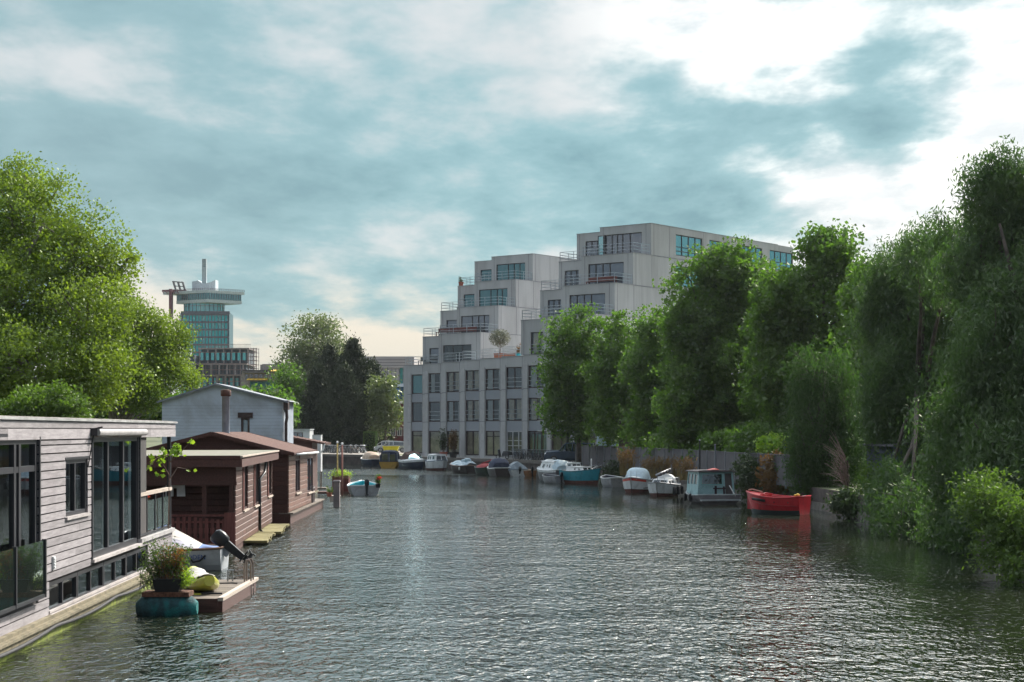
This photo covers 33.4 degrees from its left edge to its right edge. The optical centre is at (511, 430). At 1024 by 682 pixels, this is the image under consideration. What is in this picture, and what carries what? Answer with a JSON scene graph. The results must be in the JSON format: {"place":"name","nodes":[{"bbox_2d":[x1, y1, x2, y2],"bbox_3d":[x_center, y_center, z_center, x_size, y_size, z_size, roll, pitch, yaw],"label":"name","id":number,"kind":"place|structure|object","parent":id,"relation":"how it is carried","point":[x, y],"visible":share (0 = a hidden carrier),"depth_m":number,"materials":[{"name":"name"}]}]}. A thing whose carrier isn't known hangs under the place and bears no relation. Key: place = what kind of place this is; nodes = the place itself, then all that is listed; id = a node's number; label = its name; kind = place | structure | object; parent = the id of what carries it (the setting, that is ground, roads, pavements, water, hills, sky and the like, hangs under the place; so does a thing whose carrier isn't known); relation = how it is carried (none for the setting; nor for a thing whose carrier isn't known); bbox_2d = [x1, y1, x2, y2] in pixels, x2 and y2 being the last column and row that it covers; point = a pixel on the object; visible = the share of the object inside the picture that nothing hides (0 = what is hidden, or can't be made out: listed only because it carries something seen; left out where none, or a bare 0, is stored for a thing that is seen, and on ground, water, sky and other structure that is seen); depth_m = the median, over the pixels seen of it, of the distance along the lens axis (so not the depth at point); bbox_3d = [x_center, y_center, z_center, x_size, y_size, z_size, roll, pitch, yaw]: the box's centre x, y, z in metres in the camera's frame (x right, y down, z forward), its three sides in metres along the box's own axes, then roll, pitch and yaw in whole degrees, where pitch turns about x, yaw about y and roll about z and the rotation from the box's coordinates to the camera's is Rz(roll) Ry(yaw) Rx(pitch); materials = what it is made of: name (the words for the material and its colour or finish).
{"place":"outdoors","nodes":[
{"label":"outdoors","id":0,"kind":"place"},
{"bbox_2d":[322,450,569,461],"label":"pavement","id":1,"kind":"structure","parent":0,"point":[398,451],"depth_m":213.19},
{"bbox_2d":[255,384,301,427],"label":"distant tree","id":2,"kind":"object","parent":1,"relation":"on","point":[278,393],"visible":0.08,"depth_m":214.39,"materials":[{"name":"green plant"}]},
{"bbox_2d":[264,359,307,428],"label":"broadleaf tree","id":3,"kind":"object","parent":1,"relation":"on","point":[287,378],"visible":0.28,"depth_m":233.84,"materials":[{"name":"green plant"}]},
{"bbox_2d":[294,359,332,451],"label":"conifer tree","id":4,"kind":"object","parent":1,"relation":"on","point":[315,386],"visible":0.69,"depth_m":230.84,"materials":[{"name":"green plant"}]},
{"bbox_2d":[308,339,339,450],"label":"conifer tree","id":5,"kind":"object","parent":1,"relation":"on","point":[326,357],"visible":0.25,"depth_m":239.05,"materials":[{"name":"green plant"}]},
{"bbox_2d":[316,361,372,451],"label":"conifer tree","id":6,"kind":"object","parent":1,"relation":"on","point":[345,417],"visible":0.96,"depth_m":228.44,"materials":[{"name":"green plant"}]},
{"bbox_2d":[328,332,390,442],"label":"conifer tree","id":7,"kind":"object","parent":1,"relation":"on","point":[353,354],"visible":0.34,"depth_m":236.86,"materials":[{"name":"green plant"}]},
{"bbox_2d":[359,365,403,440],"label":"broadleaf tree","id":8,"kind":"object","parent":1,"relation":"on","point":[382,416],"visible":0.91,"depth_m":231.26,"materials":[{"name":"green plant"}]},
{"bbox_2d":[544,442,594,459],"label":"parked car","id":9,"kind":"object","parent":1,"relation":"on","point":[566,451],"visible":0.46,"depth_m":150.21,"materials":[{"name":"black metal"}]},
{"bbox_2d":[0,463,1023,681],"bbox_3d":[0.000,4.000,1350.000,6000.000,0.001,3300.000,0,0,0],"label":"water","id":10,"kind":"structure","parent":0,"point":[422,575],"depth_m":39.42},
{"bbox_2d":[0,415,177,662],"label":"houseboat","id":11,"kind":"object","parent":10,"relation":"on","point":[81,515],"visible":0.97,"depth_m":35.73,"materials":[{"name":"wood"}]},
{"bbox_2d":[0,440,36,551],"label":"window","id":12,"kind":"structure","parent":11,"relation":"in","point":[12,486],"depth_m":32.70,"materials":[{"name":"black glass"}]},
{"bbox_2d":[47,572,76,609],"bbox_3d":[-9.547,3.321,35.027,0.650,0.596,2.652,0,0,-2],"label":"window","id":13,"kind":"structure","parent":11,"relation":"in","point":[63,590],"depth_m":35.02,"materials":[{"name":"grey glass"}]},
{"bbox_2d":[64,459,85,516],"bbox_3d":[-9.583,1.200,36.163,0.650,1.183,2.099,0,0,-2],"label":"window","id":14,"kind":"structure","parent":11,"relation":"in","point":[72,477],"depth_m":36.97,"materials":[{"name":"black glass"}]},
{"bbox_2d":[77,563,102,597],"bbox_3d":[-9.632,3.321,37.707,0.650,0.596,2.652,0,0,-2],"label":"window","id":15,"kind":"structure","parent":11,"relation":"in","point":[90,579],"depth_m":38.96,"materials":[{"name":"grey glass"}]},
{"bbox_2d":[103,554,125,585],"bbox_3d":[-9.713,3.321,40.387,0.650,0.596,2.652,0,0,-2],"label":"window","id":16,"kind":"structure","parent":11,"relation":"in","point":[114,569],"depth_m":40.35,"materials":[{"name":"grey glass"}]},
{"bbox_2d":[94,437,137,557],"bbox_3d":[-9.719,1.489,40.456,0.650,2.726,5.567,0,0,-2],"label":"window","id":17,"kind":"structure","parent":11,"relation":"in","point":[112,456],"depth_m":41.84,"materials":[{"name":"black glass"}]},
{"bbox_2d":[126,547,145,575],"bbox_3d":[-9.802,3.321,43.069,0.650,0.596,2.652,0,0,-2],"label":"window","id":18,"kind":"structure","parent":11,"relation":"in","point":[134,554],"depth_m":43.06,"materials":[{"name":"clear glass"}]},
{"bbox_2d":[146,439,196,528],"bbox_3d":[-9.421,1.468,46.924,1.379,2.486,0.793,0,0,-24],"label":"climbing vine","id":19,"kind":"object","parent":11,"relation":"hanging from","point":[175,450],"visible":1,"depth_m":46.89,"materials":[{"name":"green plant"}]},
{"bbox_2d":[135,536,198,615],"bbox_3d":[-7.509,3.236,37.113,1.345,1.891,0.731,0,0,0],"label":"floating planter","id":20,"kind":"object","parent":10,"relation":"on","point":[168,595],"visible":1,"depth_m":36.90,"materials":[{"name":"teal plastic"}]},
{"bbox_2d":[152,525,255,570],"bbox_3d":[-9.999,3.480,49.289,5.244,1.640,1.798,0,0,0],"label":"motorboat","id":21,"kind":"object","parent":10,"relation":"on","point":[208,557],"visible":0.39,"depth_m":48.92,"materials":[{"name":"white paint"}]},
{"bbox_2d":[146,450,288,548],"bbox_3d":[-12.492,2.660,63.233,7.724,3.680,15.750,0,0,-3],"label":"houseboat","id":22,"kind":"object","parent":10,"relation":"on","point":[229,493],"visible":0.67,"depth_m":56.89,"materials":[{"name":"brown wood"}]},
{"bbox_2d":[182,558,258,611],"bbox_3d":[-7.220,3.822,40.085,1.760,1.355,5.230,0,0,0],"label":"landing stage","id":23,"kind":"object","parent":10,"relation":"on","point":[231,595],"visible":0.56,"depth_m":39.27,"materials":[{"name":"brown wood"}]},
{"bbox_2d":[185,566,218,590],"bbox_3d":[-7.226,3.473,39.596,0.765,0.449,2.800,0,0,-18],"label":"inflatable kayak","id":24,"kind":"object","parent":23,"relation":"on","point":[204,581],"visible":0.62,"depth_m":38.56,"materials":[{"name":"yellow plastic"}]},
{"bbox_2d":[156,383,297,443],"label":"houseboat","id":25,"kind":"object","parent":10,"relation":"on","point":[198,411],"visible":0.38,"depth_m":96.97,"materials":[{"name":"white"}]},
{"bbox_2d":[146,389,325,523],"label":"houseboat","id":26,"kind":"object","parent":10,"relation":"on","point":[294,499],"visible":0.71,"depth_m":73.69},
{"bbox_2d":[293,435,330,492],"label":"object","id":27,"kind":"object","parent":10,"relation":"on","point":[306,442],"visible":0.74,"depth_m":108.64,"materials":[{"name":"paint"}]},
{"bbox_2d":[312,435,328,488],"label":"box container","id":28,"kind":"object","parent":10,"relation":"on","point":[319,454],"visible":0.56,"depth_m":116.00,"materials":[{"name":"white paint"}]},
{"bbox_2d":[318,468,355,493],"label":"slatted planter","id":29,"kind":"object","parent":10,"relation":"in","point":[346,479],"visible":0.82,"depth_m":108.09,"materials":[{"name":"green wood"}]},
{"bbox_2d":[347,479,379,495],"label":"open boat","id":30,"kind":"object","parent":10,"relation":"on","point":[366,487],"visible":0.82,"depth_m":104.24,"materials":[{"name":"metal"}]},
{"bbox_2d":[360,452,379,465],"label":"sloop","id":31,"kind":"object","parent":10,"relation":"on","point":[369,458],"visible":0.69,"depth_m":193.64,"materials":[{"name":"white paint"}]},
{"bbox_2d":[379,450,399,467],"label":"cabin boat","id":32,"kind":"object","parent":10,"relation":"on","point":[389,458],"visible":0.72,"depth_m":181.82,"materials":[{"name":"yellow plastic"}]},
{"bbox_2d":[398,451,425,469],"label":"speedboat","id":33,"kind":"object","parent":10,"relation":"on","point":[413,460],"visible":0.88,"depth_m":174.47,"materials":[{"name":"white paint"}]},
{"bbox_2d":[425,454,447,470],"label":"cruiser","id":34,"kind":"object","parent":10,"relation":"on","point":[435,462],"visible":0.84,"depth_m":169.42,"materials":[{"name":"white paint"}]},
{"bbox_2d":[450,458,475,473],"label":"covered boat","id":35,"kind":"object","parent":10,"relation":"on","point":[465,466],"visible":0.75,"depth_m":157.99,"materials":[{"name":"fabric"}]},
{"bbox_2d":[487,458,510,475],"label":"sloop","id":36,"kind":"object","parent":10,"relation":"on","point":[498,467],"visible":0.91,"depth_m":148.44,"materials":[{"name":"fabric"}]},
{"bbox_2d":[537,459,566,479],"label":"cruiser","id":37,"kind":"object","parent":10,"relation":"on","point":[550,466],"visible":0.6,"depth_m":135.15,"materials":[{"name":"white paint"}]},
{"bbox_2d":[559,459,600,483],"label":"cruiser","id":38,"kind":"object","parent":10,"relation":"on","point":[575,473],"visible":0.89,"depth_m":127.38,"materials":[{"name":"white paint"}]},
{"bbox_2d":[600,475,624,486],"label":"dinghy","id":39,"kind":"object","parent":10,"relation":"on","point":[611,481],"visible":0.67,"depth_m":119.96,"materials":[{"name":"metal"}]},
{"bbox_2d":[622,467,652,492],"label":"cruiser","id":40,"kind":"object","parent":10,"relation":"on","point":[636,479],"visible":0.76,"depth_m":109.48,"materials":[{"name":"white paint"}]},
{"bbox_2d":[643,468,683,496],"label":"boat","id":41,"kind":"object","parent":10,"relation":"on","point":[664,484],"visible":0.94,"depth_m":103.11,"materials":[{"name":"white paint"}]},
{"bbox_2d":[684,468,740,504],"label":"cabin cruiser","id":42,"kind":"object","parent":10,"relation":"on","point":[710,486],"visible":0.88,"depth_m":92.70,"materials":[{"name":"metal"}]},
{"bbox_2d":[746,489,810,514],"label":"red boat","id":43,"kind":"object","parent":10,"relation":"on","point":[760,502],"visible":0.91,"depth_m":81.00,"materials":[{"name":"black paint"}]},
{"bbox_2d":[0,0,1023,420],"label":"sky","id":44,"kind":"structure","parent":0,"point":[356,160],"materials":[{"name":"blue"}]},
{"bbox_2d":[146,437,935,509],"bbox_3d":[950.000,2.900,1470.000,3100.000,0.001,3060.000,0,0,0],"label":"ground","id":45,"kind":"structure","parent":0,"point":[152,441],"depth_m":348.94,"materials":[{"name":"green plant"}]},
{"bbox_2d":[162,259,244,392],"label":"office tower","id":46,"kind":"structure","parent":45,"relation":"on","point":[204,302],"depth_m":699.95,"materials":[{"name":"teal glass"}]},
{"bbox_2d":[185,344,258,391],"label":"building shell","id":47,"kind":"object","parent":45,"relation":"on","point":[225,366],"visible":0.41,"depth_m":469.20,"materials":[{"name":"grey concrete"}]},
{"bbox_2d":[240,362,289,390],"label":"building","id":48,"kind":"structure","parent":45,"relation":"on","point":[250,378],"depth_m":329.94,"materials":[{"name":"grey concrete"}]},
{"bbox_2d":[265,308,364,390],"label":"poplar tree","id":49,"kind":"object","parent":45,"relation":"on","point":[309,347],"visible":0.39,"depth_m":266.49,"materials":[{"name":"green plant"}]},
{"bbox_2d":[363,431,377,451],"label":"clipped hedge","id":50,"kind":"object","parent":45,"relation":"on","point":[370,441],"visible":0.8,"depth_m":226.70,"materials":[{"name":"green plant"}]},
{"bbox_2d":[339,356,419,440],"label":"building","id":51,"kind":"structure","parent":45,"relation":"on","point":[396,364],"depth_m":262.10,"materials":[{"name":"white"}]},
{"bbox_2d":[529,301,618,465],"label":"lime tree","id":52,"kind":"object","parent":45,"relation":"on","point":[566,395],"visible":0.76,"depth_m":141.73,"materials":[{"name":"green plant"}]},
{"bbox_2d":[404,223,792,461],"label":"apartment block","id":53,"kind":"structure","parent":45,"relation":"on","point":[473,391],"depth_m":176.42,"materials":[{"name":"white concrete"}]},
{"bbox_2d":[429,431,439,453],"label":"window","id":54,"kind":"structure","parent":53,"relation":"in","point":[434,448],"depth_m":189.95,"materials":[{"name":"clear glass"}]},
{"bbox_2d":[446,372,458,391],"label":"window","id":55,"kind":"structure","parent":53,"relation":"in","point":[452,385],"depth_m":185.46,"materials":[{"name":"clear glass"}]},
{"bbox_2d":[447,401,458,421],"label":"window","id":56,"kind":"structure","parent":53,"relation":"in","point":[452,406],"depth_m":185.60,"materials":[{"name":"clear glass"}]},
{"bbox_2d":[443,344,470,361],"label":"window","id":57,"kind":"structure","parent":53,"relation":"in","point":[446,348],"depth_m":188.52,"materials":[{"name":"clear glass"}]},
{"bbox_2d":[465,400,478,420],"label":"window","id":58,"kind":"structure","parent":53,"relation":"in","point":[472,406],"depth_m":180.81,"materials":[{"name":"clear glass"}]},
{"bbox_2d":[465,370,478,390],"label":"window","id":59,"kind":"structure","parent":53,"relation":"in","point":[472,377],"depth_m":180.73,"materials":[{"name":"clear glass"}]},
{"bbox_2d":[466,431,478,454],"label":"window","id":60,"kind":"structure","parent":53,"relation":"in","point":[472,437],"depth_m":180.55,"materials":[{"name":"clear glass"}]},
{"bbox_2d":[461,315,488,332],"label":"window","id":61,"kind":"structure","parent":53,"relation":"in","point":[466,321],"depth_m":190.14,"materials":[{"name":"grey glass"}]},
{"bbox_2d":[485,369,499,389],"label":"window","id":62,"kind":"structure","parent":53,"relation":"in","point":[492,379],"depth_m":176.37,"materials":[{"name":"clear glass"}]},
{"bbox_2d":[486,431,499,455],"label":"window","id":63,"kind":"structure","parent":53,"relation":"in","point":[492,437],"depth_m":176.11,"materials":[{"name":"clear glass"}]},
{"bbox_2d":[486,399,499,420],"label":"window","id":64,"kind":"structure","parent":53,"relation":"in","point":[492,405],"depth_m":176.37,"materials":[{"name":"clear glass"}]},
{"bbox_2d":[479,288,506,305],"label":"window","id":65,"kind":"structure","parent":53,"relation":"in","point":[490,294],"depth_m":192.71,"materials":[{"name":"teal glass"}]},
{"bbox_2d":[488,328,510,352],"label":"potted tree","id":66,"kind":"object","parent":53,"relation":"on","point":[500,340],"visible":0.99,"depth_m":179.25,"materials":[{"name":"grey plant"}]},
{"bbox_2d":[497,263,524,279],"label":"window","id":67,"kind":"structure","parent":53,"relation":"in","point":[508,268],"depth_m":195.08,"materials":[{"name":"teal glass"}]},
{"bbox_2d":[506,399,521,420],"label":"window","id":68,"kind":"structure","parent":53,"relation":"in","point":[514,406],"depth_m":171.40,"materials":[{"name":"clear glass"}]},
{"bbox_2d":[506,367,521,388],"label":"window","id":69,"kind":"structure","parent":53,"relation":"in","point":[514,374],"depth_m":171.32,"materials":[{"name":"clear glass"}]},
{"bbox_2d":[507,431,521,455],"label":"window","id":70,"kind":"structure","parent":53,"relation":"in","point":[514,438],"depth_m":171.86,"materials":[{"name":"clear glass"}]},
{"bbox_2d":[528,365,544,387],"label":"window","id":71,"kind":"structure","parent":53,"relation":"in","point":[532,381],"depth_m":167.18,"materials":[{"name":"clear glass"}]},
{"bbox_2d":[529,398,544,420],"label":"window","id":72,"kind":"structure","parent":53,"relation":"in","point":[532,412],"depth_m":167.18,"materials":[{"name":"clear glass"}]},
{"bbox_2d":[570,293,604,313],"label":"window","id":73,"kind":"structure","parent":53,"relation":"in","point":[582,299],"depth_m":162.75,"materials":[{"name":"grey glass"}]},
{"bbox_2d":[589,262,623,283],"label":"window","id":74,"kind":"structure","parent":53,"relation":"in","point":[604,268],"depth_m":165.32,"materials":[{"name":"grey glass"}]},
{"bbox_2d":[605,232,641,253],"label":"window","id":75,"kind":"structure","parent":53,"relation":"in","point":[636,237],"depth_m":167.92,"materials":[{"name":"grey glass"}]},
{"bbox_2d":[676,234,701,257],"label":"window","id":76,"kind":"structure","parent":53,"relation":"in","point":[682,241],"depth_m":170.94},
{"bbox_2d":[770,250,791,269],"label":"window","id":77,"kind":"structure","parent":53,"relation":"in","point":[784,257],"depth_m":186.01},
{"bbox_2d":[574,308,648,447],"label":"lime tree","id":78,"kind":"object","parent":45,"relation":"on","point":[607,396],"visible":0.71,"depth_m":136.04,"materials":[{"name":"green plant"}]},
{"bbox_2d":[598,455,627,481],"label":"bank shrub","id":79,"kind":"object","parent":45,"relation":"on","point":[614,470],"visible":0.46,"depth_m":132.64,"materials":[{"name":"green plant"}]},
{"bbox_2d":[615,445,638,474],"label":"reed clump","id":80,"kind":"object","parent":45,"relation":"on","point":[624,462],"visible":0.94,"depth_m":117.94,"materials":[{"name":"brown plant"}]},
{"bbox_2d":[611,303,677,456],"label":"lime tree","id":81,"kind":"object","parent":45,"relation":"on","point":[644,352],"visible":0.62,"depth_m":128.95,"materials":[{"name":"green plant"}]},
{"bbox_2d":[639,454,681,477],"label":"reed clump","id":82,"kind":"object","parent":45,"relation":"on","point":[657,465],"visible":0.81,"depth_m":111.84,"materials":[{"name":"brown plant"}]},
{"bbox_2d":[673,457,698,479],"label":"reed clump","id":83,"kind":"object","parent":45,"relation":"on","point":[681,476],"visible":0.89,"depth_m":105.93,"materials":[{"name":"brown plant"}]},
{"bbox_2d":[575,445,801,488],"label":"garden fence","id":84,"kind":"object","parent":45,"relation":"on","point":[601,455],"visible":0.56,"depth_m":114.89,"materials":[{"name":"grey wood"}]},
{"bbox_2d":[644,234,782,451],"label":"lime tree","id":85,"kind":"object","parent":45,"relation":"on","point":[699,331],"visible":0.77,"depth_m":117.49,"materials":[{"name":"green plant"}]},
{"bbox_2d":[729,448,770,500],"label":"bank shrub","id":86,"kind":"object","parent":45,"relation":"on","point":[745,473],"visible":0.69,"depth_m":95.44,"materials":[{"name":"green plant"}]},
{"bbox_2d":[638,419,866,482],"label":"bank bush","id":87,"kind":"object","parent":45,"relation":"on","point":[731,440],"visible":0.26,"depth_m":104.48,"materials":[{"name":"green plant"}]},
{"bbox_2d":[751,448,790,494],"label":"bank shrub","id":88,"kind":"object","parent":45,"relation":"on","point":[768,475],"visible":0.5,"depth_m":92.65,"materials":[{"name":"brown plant"}]},
{"bbox_2d":[753,431,788,453],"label":"bank shrub","id":89,"kind":"object","parent":45,"relation":"on","point":[769,444],"visible":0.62,"depth_m":99.56,"materials":[{"name":"green plant"}]},
{"bbox_2d":[731,218,867,435],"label":"lime tree","id":90,"kind":"object","parent":45,"relation":"on","point":[795,302],"visible":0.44,"depth_m":105.65,"materials":[{"name":"green plant"}]},
{"bbox_2d":[772,334,866,500],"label":"willow tree","id":91,"kind":"object","parent":45,"relation":"on","point":[819,418],"visible":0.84,"depth_m":88.29,"materials":[{"name":"green plant"}]},
{"bbox_2d":[821,431,849,488],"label":"bare bush","id":92,"kind":"object","parent":45,"relation":"on","point":[843,468],"visible":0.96,"depth_m":79.92,"materials":[{"name":"brown plant"}]},
{"bbox_2d":[822,484,864,518],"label":"bank shrub","id":93,"kind":"object","parent":45,"relation":"on","point":[842,502],"visible":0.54,"depth_m":77.58,"materials":[{"name":"green plant"}]},
{"bbox_2d":[821,253,878,412],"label":"lime tree","id":94,"kind":"object","parent":45,"relation":"on","point":[842,333],"visible":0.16,"depth_m":97.66,"materials":[{"name":"green plant"}]},
{"bbox_2d":[851,460,892,498],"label":"bank shrub","id":95,"kind":"object","parent":45,"relation":"on","point":[865,468],"visible":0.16,"depth_m":73.94,"materials":[{"name":"green plant"}]},
{"bbox_2d":[863,440,922,474],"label":"garden shed","id":96,"kind":"structure","parent":45,"relation":"on","point":[881,451],"depth_m":75.28,"materials":[{"name":"blue paint"}]},
{"bbox_2d":[837,204,977,552],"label":"willow tree","id":97,"kind":"object","parent":45,"relation":"on","point":[903,330],"visible":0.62,"depth_m":74.28,"materials":[{"name":"green plant"}]},
{"bbox_2d":[889,134,1023,554],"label":"willow tree","id":98,"kind":"object","parent":45,"relation":"on","point":[977,419],"visible":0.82,"depth_m":57.11,"materials":[{"name":"green plant"}]},
{"bbox_2d":[940,462,1023,586],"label":"bank bush","id":99,"kind":"object","parent":45,"relation":"on","point":[1002,527],"visible":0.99,"depth_m":45.06,"materials":[{"name":"green plant"}]},
{"bbox_2d":[322,456,1023,560],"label":"quay wall","id":100,"kind":"structure","parent":0,"point":[818,495],"depth_m":115.25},
{"bbox_2d":[322,454,1023,570],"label":"quay coping","id":101,"kind":"object","parent":100,"relation":"on","point":[816,505],"visible":0.15,"depth_m":160.58,"materials":[{"name":"stone"}]},
{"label":"left bank","id":102,"kind":"structure","parent":0,"visible":0},
{"bbox_2d":[0,378,95,417],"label":"round shrub","id":103,"kind":"object","parent":102,"relation":"on","point":[34,402],"visible":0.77,"depth_m":63.92,"materials":[{"name":"green plant"}]},
{"bbox_2d":[0,149,160,416],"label":"plane tree","id":104,"kind":"object","parent":102,"relation":"on","point":[34,245],"visible":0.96,"depth_m":72.95,"materials":[{"name":"green plant"}]},
{"bbox_2d":[95,387,181,440],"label":"distant tree","id":105,"kind":"object","parent":102,"relation":"on","point":[154,417],"visible":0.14,"depth_m":147.90,"materials":[{"name":"green plant"}]},
{"bbox_2d":[66,282,219,419],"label":"plane tree","id":106,"kind":"object","parent":102,"relation":"on","point":[165,357],"visible":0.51,"depth_m":103.88,"materials":[{"name":"green plant"}]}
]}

